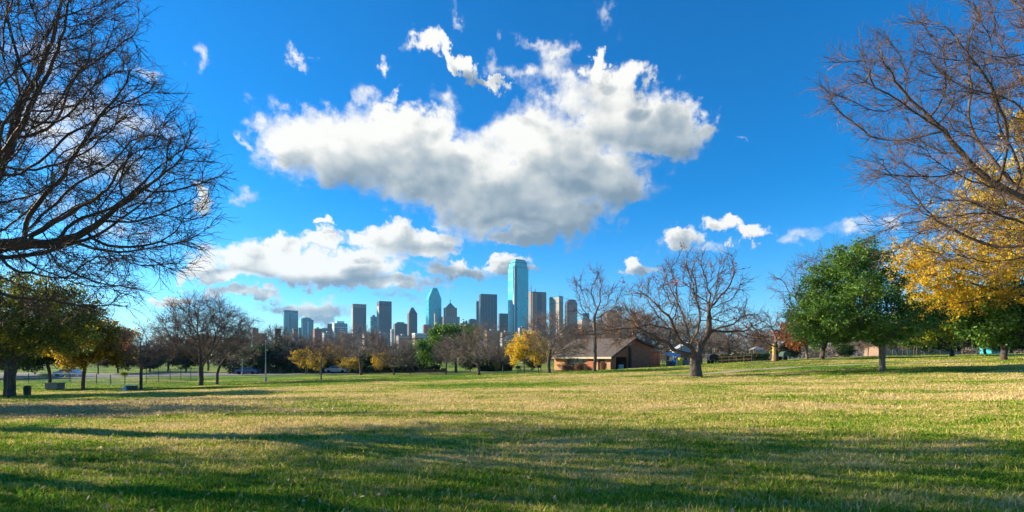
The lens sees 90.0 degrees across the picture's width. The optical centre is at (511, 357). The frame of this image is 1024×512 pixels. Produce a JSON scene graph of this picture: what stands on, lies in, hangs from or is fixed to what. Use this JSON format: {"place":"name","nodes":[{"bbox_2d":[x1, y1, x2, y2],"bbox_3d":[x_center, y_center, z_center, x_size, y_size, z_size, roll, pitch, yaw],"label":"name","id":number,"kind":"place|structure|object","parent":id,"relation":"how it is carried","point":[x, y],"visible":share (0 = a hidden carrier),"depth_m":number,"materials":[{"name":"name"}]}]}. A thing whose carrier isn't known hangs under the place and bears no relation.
{"place":"outdoors","nodes":[
{"label":"outdoors","id":0,"kind":"place"},
{"bbox_2d":[0,369,551,378],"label":"road","id":1,"kind":"structure","parent":0,"point":[118,374],"depth_m":98.20,"materials":[{"name":"grey asphalt"}]},
{"bbox_2d":[52,369,81,376],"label":"parked car","id":2,"kind":"object","parent":1,"relation":"on","point":[72,373],"visible":0.69,"depth_m":91.23,"materials":[{"name":"grey paint"}]},
{"bbox_2d":[234,367,260,373],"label":"parked car","id":3,"kind":"object","parent":1,"relation":"on","point":[252,370],"visible":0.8,"depth_m":99.14,"materials":[{"name":"blue paint"}]},
{"bbox_2d":[324,366,348,372],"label":"parked car","id":4,"kind":"object","parent":1,"relation":"on","point":[331,369],"visible":0.85,"depth_m":101.14,"materials":[{"name":"silver metal"}]},
{"bbox_2d":[283,310,297,338],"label":"office tower","id":5,"kind":"structure","parent":0,"point":[290,319],"depth_m":1511.39,"materials":[{"name":"teal glass"}]},
{"bbox_2d":[301,317,312,347],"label":"office tower","id":6,"kind":"structure","parent":0,"point":[306,325],"depth_m":1487.59,"materials":[{"name":"teal glass"}]},
{"bbox_2d":[332,321,347,348],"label":"office tower","id":7,"kind":"structure","parent":0,"point":[340,324],"depth_m":1459.54,"materials":[{"name":"white glass"}]},
{"bbox_2d":[352,304,365,346],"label":"office tower","id":8,"kind":"structure","parent":0,"point":[358,313],"depth_m":1506.96,"materials":[{"name":"glass"}]},
{"bbox_2d":[370,315,376,343],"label":"office tower","id":9,"kind":"structure","parent":0,"point":[373,320],"depth_m":1654.79,"materials":[{"name":"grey glass"}]},
{"bbox_2d":[377,301,391,345],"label":"office tower","id":10,"kind":"structure","parent":0,"point":[384,315],"depth_m":1488.27,"materials":[{"name":"grey"}]},
{"bbox_2d":[393,322,406,350],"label":"office block","id":11,"kind":"structure","parent":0,"point":[399,328],"depth_m":1357.19,"materials":[{"name":"white concrete"}]},
{"bbox_2d":[407,307,416,345],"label":"office tower","id":12,"kind":"structure","parent":0,"point":[412,321],"depth_m":1405.84,"materials":[{"name":"grey glass"}]},
{"bbox_2d":[426,288,440,327],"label":"office tower","id":13,"kind":"structure","parent":0,"point":[433,302],"depth_m":1457.77,"materials":[{"name":"teal glass"}]},
{"bbox_2d":[441,300,459,327],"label":"office tower","id":14,"kind":"structure","parent":0,"point":[450,313],"depth_m":1441.78,"materials":[{"name":"concrete"}]},
{"bbox_2d":[479,294,496,345],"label":"office tower","id":15,"kind":"structure","parent":0,"point":[487,306],"depth_m":1457.88,"materials":[{"name":"black glass"}]},
{"bbox_2d":[498,313,507,331],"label":"office tower","id":16,"kind":"structure","parent":0,"point":[503,319],"depth_m":1503.77,"materials":[{"name":"glass"}]},
{"bbox_2d":[0,354,1023,511],"bbox_3d":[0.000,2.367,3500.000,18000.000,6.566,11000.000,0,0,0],"label":"ground","id":17,"kind":"structure","parent":0,"point":[450,369],"depth_m":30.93,"materials":[{"name":"green plant"}]},
{"bbox_2d":[0,334,89,382],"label":"leafy tree","id":18,"kind":"object","parent":17,"relation":"on","point":[27,363],"visible":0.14,"depth_m":50.83,"materials":[{"name":"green plant"}]},
{"bbox_2d":[44,383,64,389],"bbox_3d":[-44.648,2.792,50.000,1.280,0.740,0.980,0,0,0],"label":"utility box","id":19,"kind":"object","parent":17,"relation":"on","point":[51,386],"visible":0.95,"depth_m":49.55,"materials":[{"name":"grey metal"}]},
{"bbox_2d":[0,268,109,395],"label":"leafy tree","id":20,"kind":"object","parent":17,"relation":"on","point":[19,333],"visible":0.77,"depth_m":33.67,"materials":[{"name":"green plant"}]},
{"bbox_2d":[0,373,139,384],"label":"chain link fence","id":21,"kind":"object","parent":17,"relation":"on","point":[96,375],"visible":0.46,"depth_m":64.39,"materials":[{"name":"metal"}]},
{"bbox_2d":[37,306,142,390],"bbox_3d":[-38.232,-0.858,45.811,7.999,7.949,7.976,0,0,0],"label":"leafy tree","id":22,"kind":"object","parent":17,"relation":"on","point":[102,350],"visible":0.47,"depth_m":45.27,"materials":[{"name":"green plant"}]},
{"bbox_2d":[96,352,138,372],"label":"evergreen tree","id":23,"kind":"object","parent":17,"relation":"on","point":[106,364],"visible":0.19,"depth_m":110.17,"materials":[{"name":"green plant"}]},
{"bbox_2d":[0,0,237,335],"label":"bare tree","id":24,"kind":"object","parent":17,"relation":"on","point":[25,241],"visible":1,"depth_m":13.05,"materials":[{"name":"brown plant"}]},
{"bbox_2d":[109,317,174,389],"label":"bare tree","id":25,"kind":"object","parent":17,"relation":"on","point":[148,345],"visible":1,"depth_m":43.93,"materials":[{"name":"brown plant"}]},
{"bbox_2d":[127,347,166,371],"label":"evergreen tree","id":26,"kind":"object","parent":17,"relation":"on","point":[154,366],"visible":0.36,"depth_m":118.51,"materials":[{"name":"green plant"}]},
{"bbox_2d":[137,333,188,371],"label":"bare tree","id":27,"kind":"object","parent":17,"relation":"on","point":[162,350],"visible":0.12,"depth_m":118.25,"materials":[{"name":"brown plant"}]},
{"bbox_2d":[146,368,198,381],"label":"chain link fence","id":28,"kind":"object","parent":17,"relation":"on","point":[190,376],"visible":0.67,"depth_m":71.44,"materials":[{"name":"metal"}]},
{"bbox_2d":[162,346,207,371],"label":"evergreen tree","id":29,"kind":"object","parent":17,"relation":"on","point":[186,363],"visible":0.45,"depth_m":115.87,"materials":[{"name":"green plant"}]},
{"bbox_2d":[144,287,257,385],"bbox_3d":[-34.309,-2.474,56.780,11.035,11.474,11.318,0,0,-40],"label":"bare tree","id":30,"kind":"object","parent":17,"relation":"on","point":[193,325],"visible":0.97,"depth_m":56.03,"materials":[{"name":"brown plant"}]},
{"bbox_2d":[208,343,246,372],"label":"evergreen tree","id":31,"kind":"object","parent":17,"relation":"on","point":[228,363],"visible":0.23,"depth_m":110.12,"materials":[{"name":"green plant"}]},
{"bbox_2d":[198,309,268,383],"bbox_3d":[-33.736,-1.417,61.885,7.923,9.569,8.369,0,0,42],"label":"bare tree","id":32,"kind":"object","parent":17,"relation":"on","point":[226,359],"visible":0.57,"depth_m":62.09,"materials":[{"name":"brown plant"}]},
{"bbox_2d":[224,328,269,366],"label":"bare tree","id":33,"kind":"object","parent":17,"relation":"on","point":[250,337],"visible":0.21,"depth_m":117.16,"materials":[{"name":"brown plant"}]},
{"bbox_2d":[234,341,276,370],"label":"evergreen tree","id":34,"kind":"object","parent":17,"relation":"on","point":[259,360],"visible":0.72,"depth_m":102.32,"materials":[{"name":"green plant"}]},
{"bbox_2d":[261,321,288,344],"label":"bare tree","id":35,"kind":"object","parent":17,"relation":"on","point":[278,329],"visible":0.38,"depth_m":121.66,"materials":[{"name":"grey plant"}]},
{"bbox_2d":[253,336,310,368],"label":"evergreen tree","id":36,"kind":"object","parent":17,"relation":"on","point":[283,361],"visible":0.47,"depth_m":105.10,"materials":[{"name":"green plant"}]},
{"bbox_2d":[226,364,340,373],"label":"hedge","id":37,"kind":"object","parent":17,"relation":"on","point":[294,368],"visible":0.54,"depth_m":103.08,"materials":[{"name":"green plant"}]},
{"bbox_2d":[266,329,314,365],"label":"bare tree","id":38,"kind":"object","parent":17,"relation":"on","point":[283,346],"visible":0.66,"depth_m":104.41,"materials":[{"name":"brown plant"}]},
{"bbox_2d":[285,346,321,373],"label":"yellow tree","id":39,"kind":"object","parent":17,"relation":"on","point":[296,356],"visible":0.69,"depth_m":95.13,"materials":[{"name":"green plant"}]},
{"bbox_2d":[294,331,328,370],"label":"bare tree","id":40,"kind":"object","parent":17,"relation":"on","point":[315,339],"visible":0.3,"depth_m":129.63,"materials":[{"name":"brown plant"}]},
{"bbox_2d":[305,355,327,370],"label":"yellow tree","id":41,"kind":"object","parent":17,"relation":"on","point":[316,366],"visible":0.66,"depth_m":87.54,"materials":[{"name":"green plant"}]},
{"bbox_2d":[299,337,348,379],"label":"bare tree","id":42,"kind":"object","parent":17,"relation":"on","point":[327,349],"visible":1,"depth_m":59.85,"materials":[{"name":"brown plant"}]},
{"bbox_2d":[316,342,347,365],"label":"yellow tree","id":43,"kind":"object","parent":17,"relation":"on","point":[333,362],"visible":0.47,"depth_m":107.66,"materials":[{"name":"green plant"}]},
{"bbox_2d":[315,327,358,358],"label":"bare tree","id":44,"kind":"object","parent":17,"relation":"on","point":[335,339],"visible":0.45,"depth_m":110.92,"materials":[{"name":"brown plant"}]},
{"bbox_2d":[335,355,354,369],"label":"yellow tree","id":45,"kind":"object","parent":17,"relation":"on","point":[342,364],"visible":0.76,"depth_m":93.26,"materials":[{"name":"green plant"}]},
{"bbox_2d":[330,320,387,374],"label":"bare tree","id":46,"kind":"object","parent":17,"relation":"on","point":[357,355],"visible":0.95,"depth_m":84.80,"materials":[{"name":"brown plant"}]},
{"bbox_2d":[350,351,374,366],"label":"evergreen tree","id":47,"kind":"object","parent":17,"relation":"on","point":[366,360],"visible":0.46,"depth_m":106.19,"materials":[{"name":"green plant"}]},
{"bbox_2d":[360,331,390,353],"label":"bare tree","id":48,"kind":"object","parent":17,"relation":"on","point":[369,336],"visible":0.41,"depth_m":117.46,"materials":[{"name":"brown plant"}]},
{"bbox_2d":[349,364,439,372],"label":"hedge","id":49,"kind":"object","parent":17,"relation":"on","point":[398,369],"visible":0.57,"depth_m":101.46,"materials":[{"name":"green plant"}]},
{"bbox_2d":[370,335,424,374],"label":"bare tree","id":50,"kind":"object","parent":17,"relation":"on","point":[391,346],"visible":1,"depth_m":84.71,"materials":[{"name":"brown plant"}]},
{"bbox_2d":[391,345,421,372],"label":"bare tree","id":51,"kind":"object","parent":17,"relation":"on","point":[407,361],"visible":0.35,"depth_m":102.56,"materials":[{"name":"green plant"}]},
{"bbox_2d":[390,335,427,356],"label":"bare tree","id":52,"kind":"object","parent":17,"relation":"on","point":[407,341],"visible":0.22,"depth_m":115.17,"materials":[{"name":"brown plant"}]},
{"bbox_2d":[414,358,431,371],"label":"evergreen tree","id":53,"kind":"object","parent":17,"relation":"on","point":[422,367],"visible":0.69,"depth_m":97.22,"materials":[{"name":"green plant"}]},
{"bbox_2d":[431,334,458,374],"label":"bare tree","id":54,"kind":"object","parent":17,"relation":"on","point":[440,351],"visible":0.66,"depth_m":83.70,"materials":[{"name":"brown plant"}]},
{"bbox_2d":[408,319,482,372],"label":"evergreen tree","id":55,"kind":"object","parent":17,"relation":"on","point":[436,333],"visible":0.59,"depth_m":93.92,"materials":[{"name":"green plant"}]},
{"bbox_2d":[458,356,482,370],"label":"evergreen tree","id":56,"kind":"object","parent":17,"relation":"on","point":[467,366],"visible":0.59,"depth_m":106.85,"materials":[{"name":"green plant"}]},
{"bbox_2d":[436,318,514,374],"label":"bare tree","id":57,"kind":"object","parent":17,"relation":"on","point":[461,342],"visible":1,"depth_m":65.54,"materials":[{"name":"brown plant"}]},
{"bbox_2d":[0,380,980,511],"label":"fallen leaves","id":58,"kind":"object","parent":17,"relation":"on","point":[21,408],"visible":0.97,"depth_m":16.89,"materials":[{"name":"brown plant"}]},
{"bbox_2d":[480,363,512,371],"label":"hedge","id":59,"kind":"object","parent":17,"relation":"on","point":[489,367],"visible":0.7,"depth_m":105.38,"materials":[{"name":"green plant"}]},
{"bbox_2d":[488,346,514,371],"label":"bare tree","id":60,"kind":"object","parent":17,"relation":"on","point":[507,359],"visible":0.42,"depth_m":97.90,"materials":[{"name":"brown plant"}]},
{"bbox_2d":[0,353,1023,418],"bbox_3d":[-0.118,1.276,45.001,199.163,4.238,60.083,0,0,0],"label":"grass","id":61,"kind":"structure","parent":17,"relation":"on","point":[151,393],"depth_m":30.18,"materials":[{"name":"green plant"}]},
{"bbox_2d":[502,328,548,372],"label":"yellow tree","id":62,"kind":"object","parent":17,"relation":"on","point":[518,348],"visible":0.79,"depth_m":73.28,"materials":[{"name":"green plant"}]},
{"bbox_2d":[54,315,1023,365],"bbox_3d":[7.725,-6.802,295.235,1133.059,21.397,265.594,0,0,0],"label":"distant woods","id":63,"kind":"object","parent":17,"relation":"on","point":[829,350],"visible":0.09,"depth_m":201.04,"materials":[{"name":"plant"}]},
{"bbox_2d":[528,341,554,369],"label":"yellow tree","id":64,"kind":"object","parent":17,"relation":"on","point":[539,359],"visible":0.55,"depth_m":83.30,"materials":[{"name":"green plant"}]},
{"bbox_2d":[518,306,593,372],"bbox_3d":[5.024,-2.113,59.955,9.704,8.092,8.157,0,0,0],"label":"bare tree","id":65,"kind":"object","parent":17,"relation":"on","point":[549,334],"visible":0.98,"depth_m":59.39,"materials":[{"name":"brown plant"}]},
{"bbox_2d":[555,322,588,350],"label":"bare tree","id":66,"kind":"object","parent":17,"relation":"on","point":[571,340],"visible":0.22,"depth_m":117.29,"materials":[{"name":"brown plant"}]},
{"bbox_2d":[563,261,627,370],"bbox_3d":[9.926,-4.936,61.083,8.335,13.412,6.638,0,0,0],"label":"bare tree","id":67,"kind":"object","parent":17,"relation":"on","point":[594,318],"visible":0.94,"depth_m":60.87,"materials":[{"name":"brown plant"}]},
{"bbox_2d":[568,307,641,338],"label":"bare tree","id":68,"kind":"object","parent":17,"relation":"on","point":[614,334],"visible":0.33,"depth_m":114.02,"materials":[{"name":"brown plant"}]},
{"bbox_2d":[551,338,664,370],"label":"brick pavilion","id":69,"kind":"structure","parent":17,"relation":"on","point":[636,355],"depth_m":82.82,"materials":[{"name":"brown brick"}]},
{"bbox_2d":[567,359,583,364],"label":"window","id":70,"kind":"structure","parent":69,"relation":"in","point":[569,361],"depth_m":83.01,"materials":[{"name":"grey glass"}]},
{"bbox_2d":[583,304,675,342],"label":"bare tree","id":71,"kind":"object","parent":17,"relation":"on","point":[617,316],"visible":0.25,"depth_m":123.14,"materials":[{"name":"brown plant"}]},
{"bbox_2d":[622,310,668,349],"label":"bare tree","id":72,"kind":"object","parent":17,"relation":"on","point":[655,322],"visible":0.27,"depth_m":116.87,"materials":[{"name":"brown plant"}]},
{"bbox_2d":[639,322,695,359],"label":"bare tree","id":73,"kind":"object","parent":17,"relation":"on","point":[674,341],"visible":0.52,"depth_m":111.46,"materials":[{"name":"brown plant"}]},
{"bbox_2d":[578,242,790,376],"bbox_3d":[14.444,-4.038,43.897,17.850,11.596,8.285,0,0,0],"label":"bare tree","id":74,"kind":"object","parent":17,"relation":"on","point":[694,355],"visible":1,"depth_m":43.67,"materials":[{"name":"brown plant"}]},
{"bbox_2d":[666,316,720,345],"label":"bare tree","id":75,"kind":"object","parent":17,"relation":"on","point":[701,326],"visible":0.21,"depth_m":125.78,"materials":[{"name":"brown plant"}]},
{"bbox_2d":[690,328,735,355],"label":"bare tree","id":76,"kind":"object","parent":17,"relation":"on","point":[712,341],"visible":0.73,"depth_m":106.61,"materials":[{"name":"brown plant"}]},
{"bbox_2d":[707,354,718,363],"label":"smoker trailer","id":77,"kind":"object","parent":17,"relation":"on","point":[712,357],"visible":0.84,"depth_m":81.42,"materials":[{"name":"metal"}]},
{"bbox_2d":[701,355,752,363],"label":"rail fence","id":78,"kind":"object","parent":17,"relation":"on","point":[722,360],"visible":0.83,"depth_m":78.78,"materials":[{"name":"brown wood"}]},
{"bbox_2d":[714,323,744,353],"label":"bare tree","id":79,"kind":"object","parent":17,"relation":"on","point":[728,329],"visible":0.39,"depth_m":121.25,"materials":[{"name":"brown plant"}]},
{"bbox_2d":[714,352,769,362],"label":"rail fence","id":80,"kind":"object","parent":17,"relation":"on","point":[761,357],"visible":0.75,"depth_m":89.33,"materials":[{"name":"green"}]},
{"bbox_2d":[729,334,765,353],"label":"bare tree","id":81,"kind":"object","parent":17,"relation":"on","point":[745,346],"visible":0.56,"depth_m":103.73,"materials":[{"name":"brown plant"}]},
{"bbox_2d":[750,327,773,352],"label":"bare tree","id":82,"kind":"object","parent":17,"relation":"on","point":[772,341],"visible":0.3,"depth_m":111.30,"materials":[{"name":"brown plant"}]},
{"bbox_2d":[734,300,806,361],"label":"bare tree","id":83,"kind":"object","parent":17,"relation":"on","point":[776,351],"visible":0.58,"depth_m":61.85,"materials":[{"name":"brown plant"}]},
{"bbox_2d":[779,351,794,359],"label":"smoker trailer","id":84,"kind":"object","parent":17,"relation":"on","point":[784,354],"visible":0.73,"depth_m":71.42,"materials":[{"name":"metal"}]},
{"bbox_2d":[767,321,812,358],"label":"tree","id":85,"kind":"object","parent":17,"relation":"on","point":[795,346],"visible":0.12,"depth_m":73.95,"materials":[{"name":"brown plant"}]},
{"bbox_2d":[778,343,803,358],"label":"evergreen tree","id":86,"kind":"object","parent":17,"relation":"on","point":[792,352],"visible":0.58,"depth_m":110.86,"materials":[{"name":"green plant"}]},
{"bbox_2d":[765,233,880,357],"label":"bare tree","id":87,"kind":"object","parent":17,"relation":"on","point":[802,267],"visible":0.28,"depth_m":78.26,"materials":[{"name":"brown plant"}]},
{"bbox_2d":[783,315,864,358],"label":"leafy tree","id":88,"kind":"object","parent":17,"relation":"on","point":[819,346],"visible":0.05,"depth_m":61.96,"materials":[{"name":"green plant"}]},
{"bbox_2d":[833,343,856,356],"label":"evergreen tree","id":89,"kind":"object","parent":17,"relation":"on","point":[844,352],"visible":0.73,"depth_m":107.24,"materials":[{"name":"green plant"}]},
{"bbox_2d":[849,340,869,355],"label":"bare tree","id":90,"kind":"object","parent":17,"relation":"on","point":[857,347],"visible":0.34,"depth_m":111.32,"materials":[{"name":"brown plant"}]},
{"bbox_2d":[777,234,958,371],"bbox_3d":[27.372,-4.107,39.883,11.717,10.605,9.201,0,0,0],"label":"round green tree","id":91,"kind":"object","parent":17,"relation":"on","point":[844,316],"visible":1,"depth_m":38.53,"materials":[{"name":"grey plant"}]},
{"bbox_2d":[788,0,1023,286],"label":"bare tree","id":92,"kind":"object","parent":17,"relation":"on","point":[1016,194],"visible":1,"depth_m":15.06,"materials":[{"name":"brown plant"}]},
{"bbox_2d":[862,345,960,355],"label":"tan building","id":93,"kind":"structure","parent":17,"relation":"on","point":[874,351],"depth_m":150.00,"materials":[{"name":"brick"}]},
{"bbox_2d":[894,336,946,354],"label":"leafy tree","id":94,"kind":"object","parent":17,"relation":"on","point":[908,343],"visible":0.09,"depth_m":74.61,"materials":[{"name":"green plant"}]},
{"bbox_2d":[904,341,942,354],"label":"evergreen tree","id":95,"kind":"object","parent":17,"relation":"on","point":[925,350],"visible":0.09,"depth_m":100.43,"materials":[{"name":"green plant"}]},
{"bbox_2d":[897,279,992,355],"bbox_3d":[51.415,-4.572,60.035,13.793,9.038,10.032,0,0,0],"label":"leafy tree","id":96,"kind":"object","parent":17,"relation":"on","point":[940,341],"visible":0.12,"depth_m":59.40,"materials":[{"name":"green plant"}]},
{"bbox_2d":[871,106,1023,331],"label":"yellow tree","id":97,"kind":"object","parent":17,"relation":"on","point":[985,291],"visible":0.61,"depth_m":45.20,"materials":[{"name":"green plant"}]},
{"bbox_2d":[935,336,975,351],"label":"evergreen tree","id":98,"kind":"object","parent":17,"relation":"on","point":[959,347],"visible":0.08,"depth_m":98.15,"materials":[{"name":"green plant"}]},
{"bbox_2d":[941,278,1023,359],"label":"leafy tree","id":99,"kind":"object","parent":17,"relation":"on","point":[985,329],"visible":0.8,"depth_m":46.08,"materials":[{"name":"green plant"}]},
{"bbox_2d":[965,332,1021,353],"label":"evergreen tree","id":100,"kind":"object","parent":17,"relation":"on","point":[984,351],"visible":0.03,"depth_m":96.64,"materials":[{"name":"green plant"}]},
{"bbox_2d":[0,0,1023,357],"label":"sky","id":101,"kind":"structure","parent":0,"point":[395,151],"materials":[{"name":"blue"}]},
{"bbox_2d":[508,259,527,341],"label":"office tower","id":102,"kind":"structure","parent":0,"point":[517,289],"depth_m":1451.53,"materials":[{"name":"teal glass"}]},
{"bbox_2d":[529,284,545,330],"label":"office tower","id":103,"kind":"structure","parent":0,"point":[537,300],"depth_m":1507.21,"materials":[{"name":"stone"}]},
{"bbox_2d":[549,296,562,348],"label":"office tower","id":104,"kind":"structure","parent":0,"point":[556,302],"depth_m":1479.48,"materials":[{"name":"concrete"}]},
{"bbox_2d":[565,299,576,328],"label":"office tower","id":105,"kind":"structure","parent":0,"point":[568,312],"depth_m":1445.60,"materials":[{"name":"stone"}]},
{"bbox_2d":[670,342,701,360],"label":"metal shed","id":106,"kind":"structure","parent":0,"point":[685,349],"depth_m":86.04,"materials":[{"name":"metal"}]},
{"bbox_2d":[656,360,1000,374],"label":"path","id":107,"kind":"structure","parent":0,"point":[729,371],"depth_m":47.51,"materials":[{"name":"concrete"}]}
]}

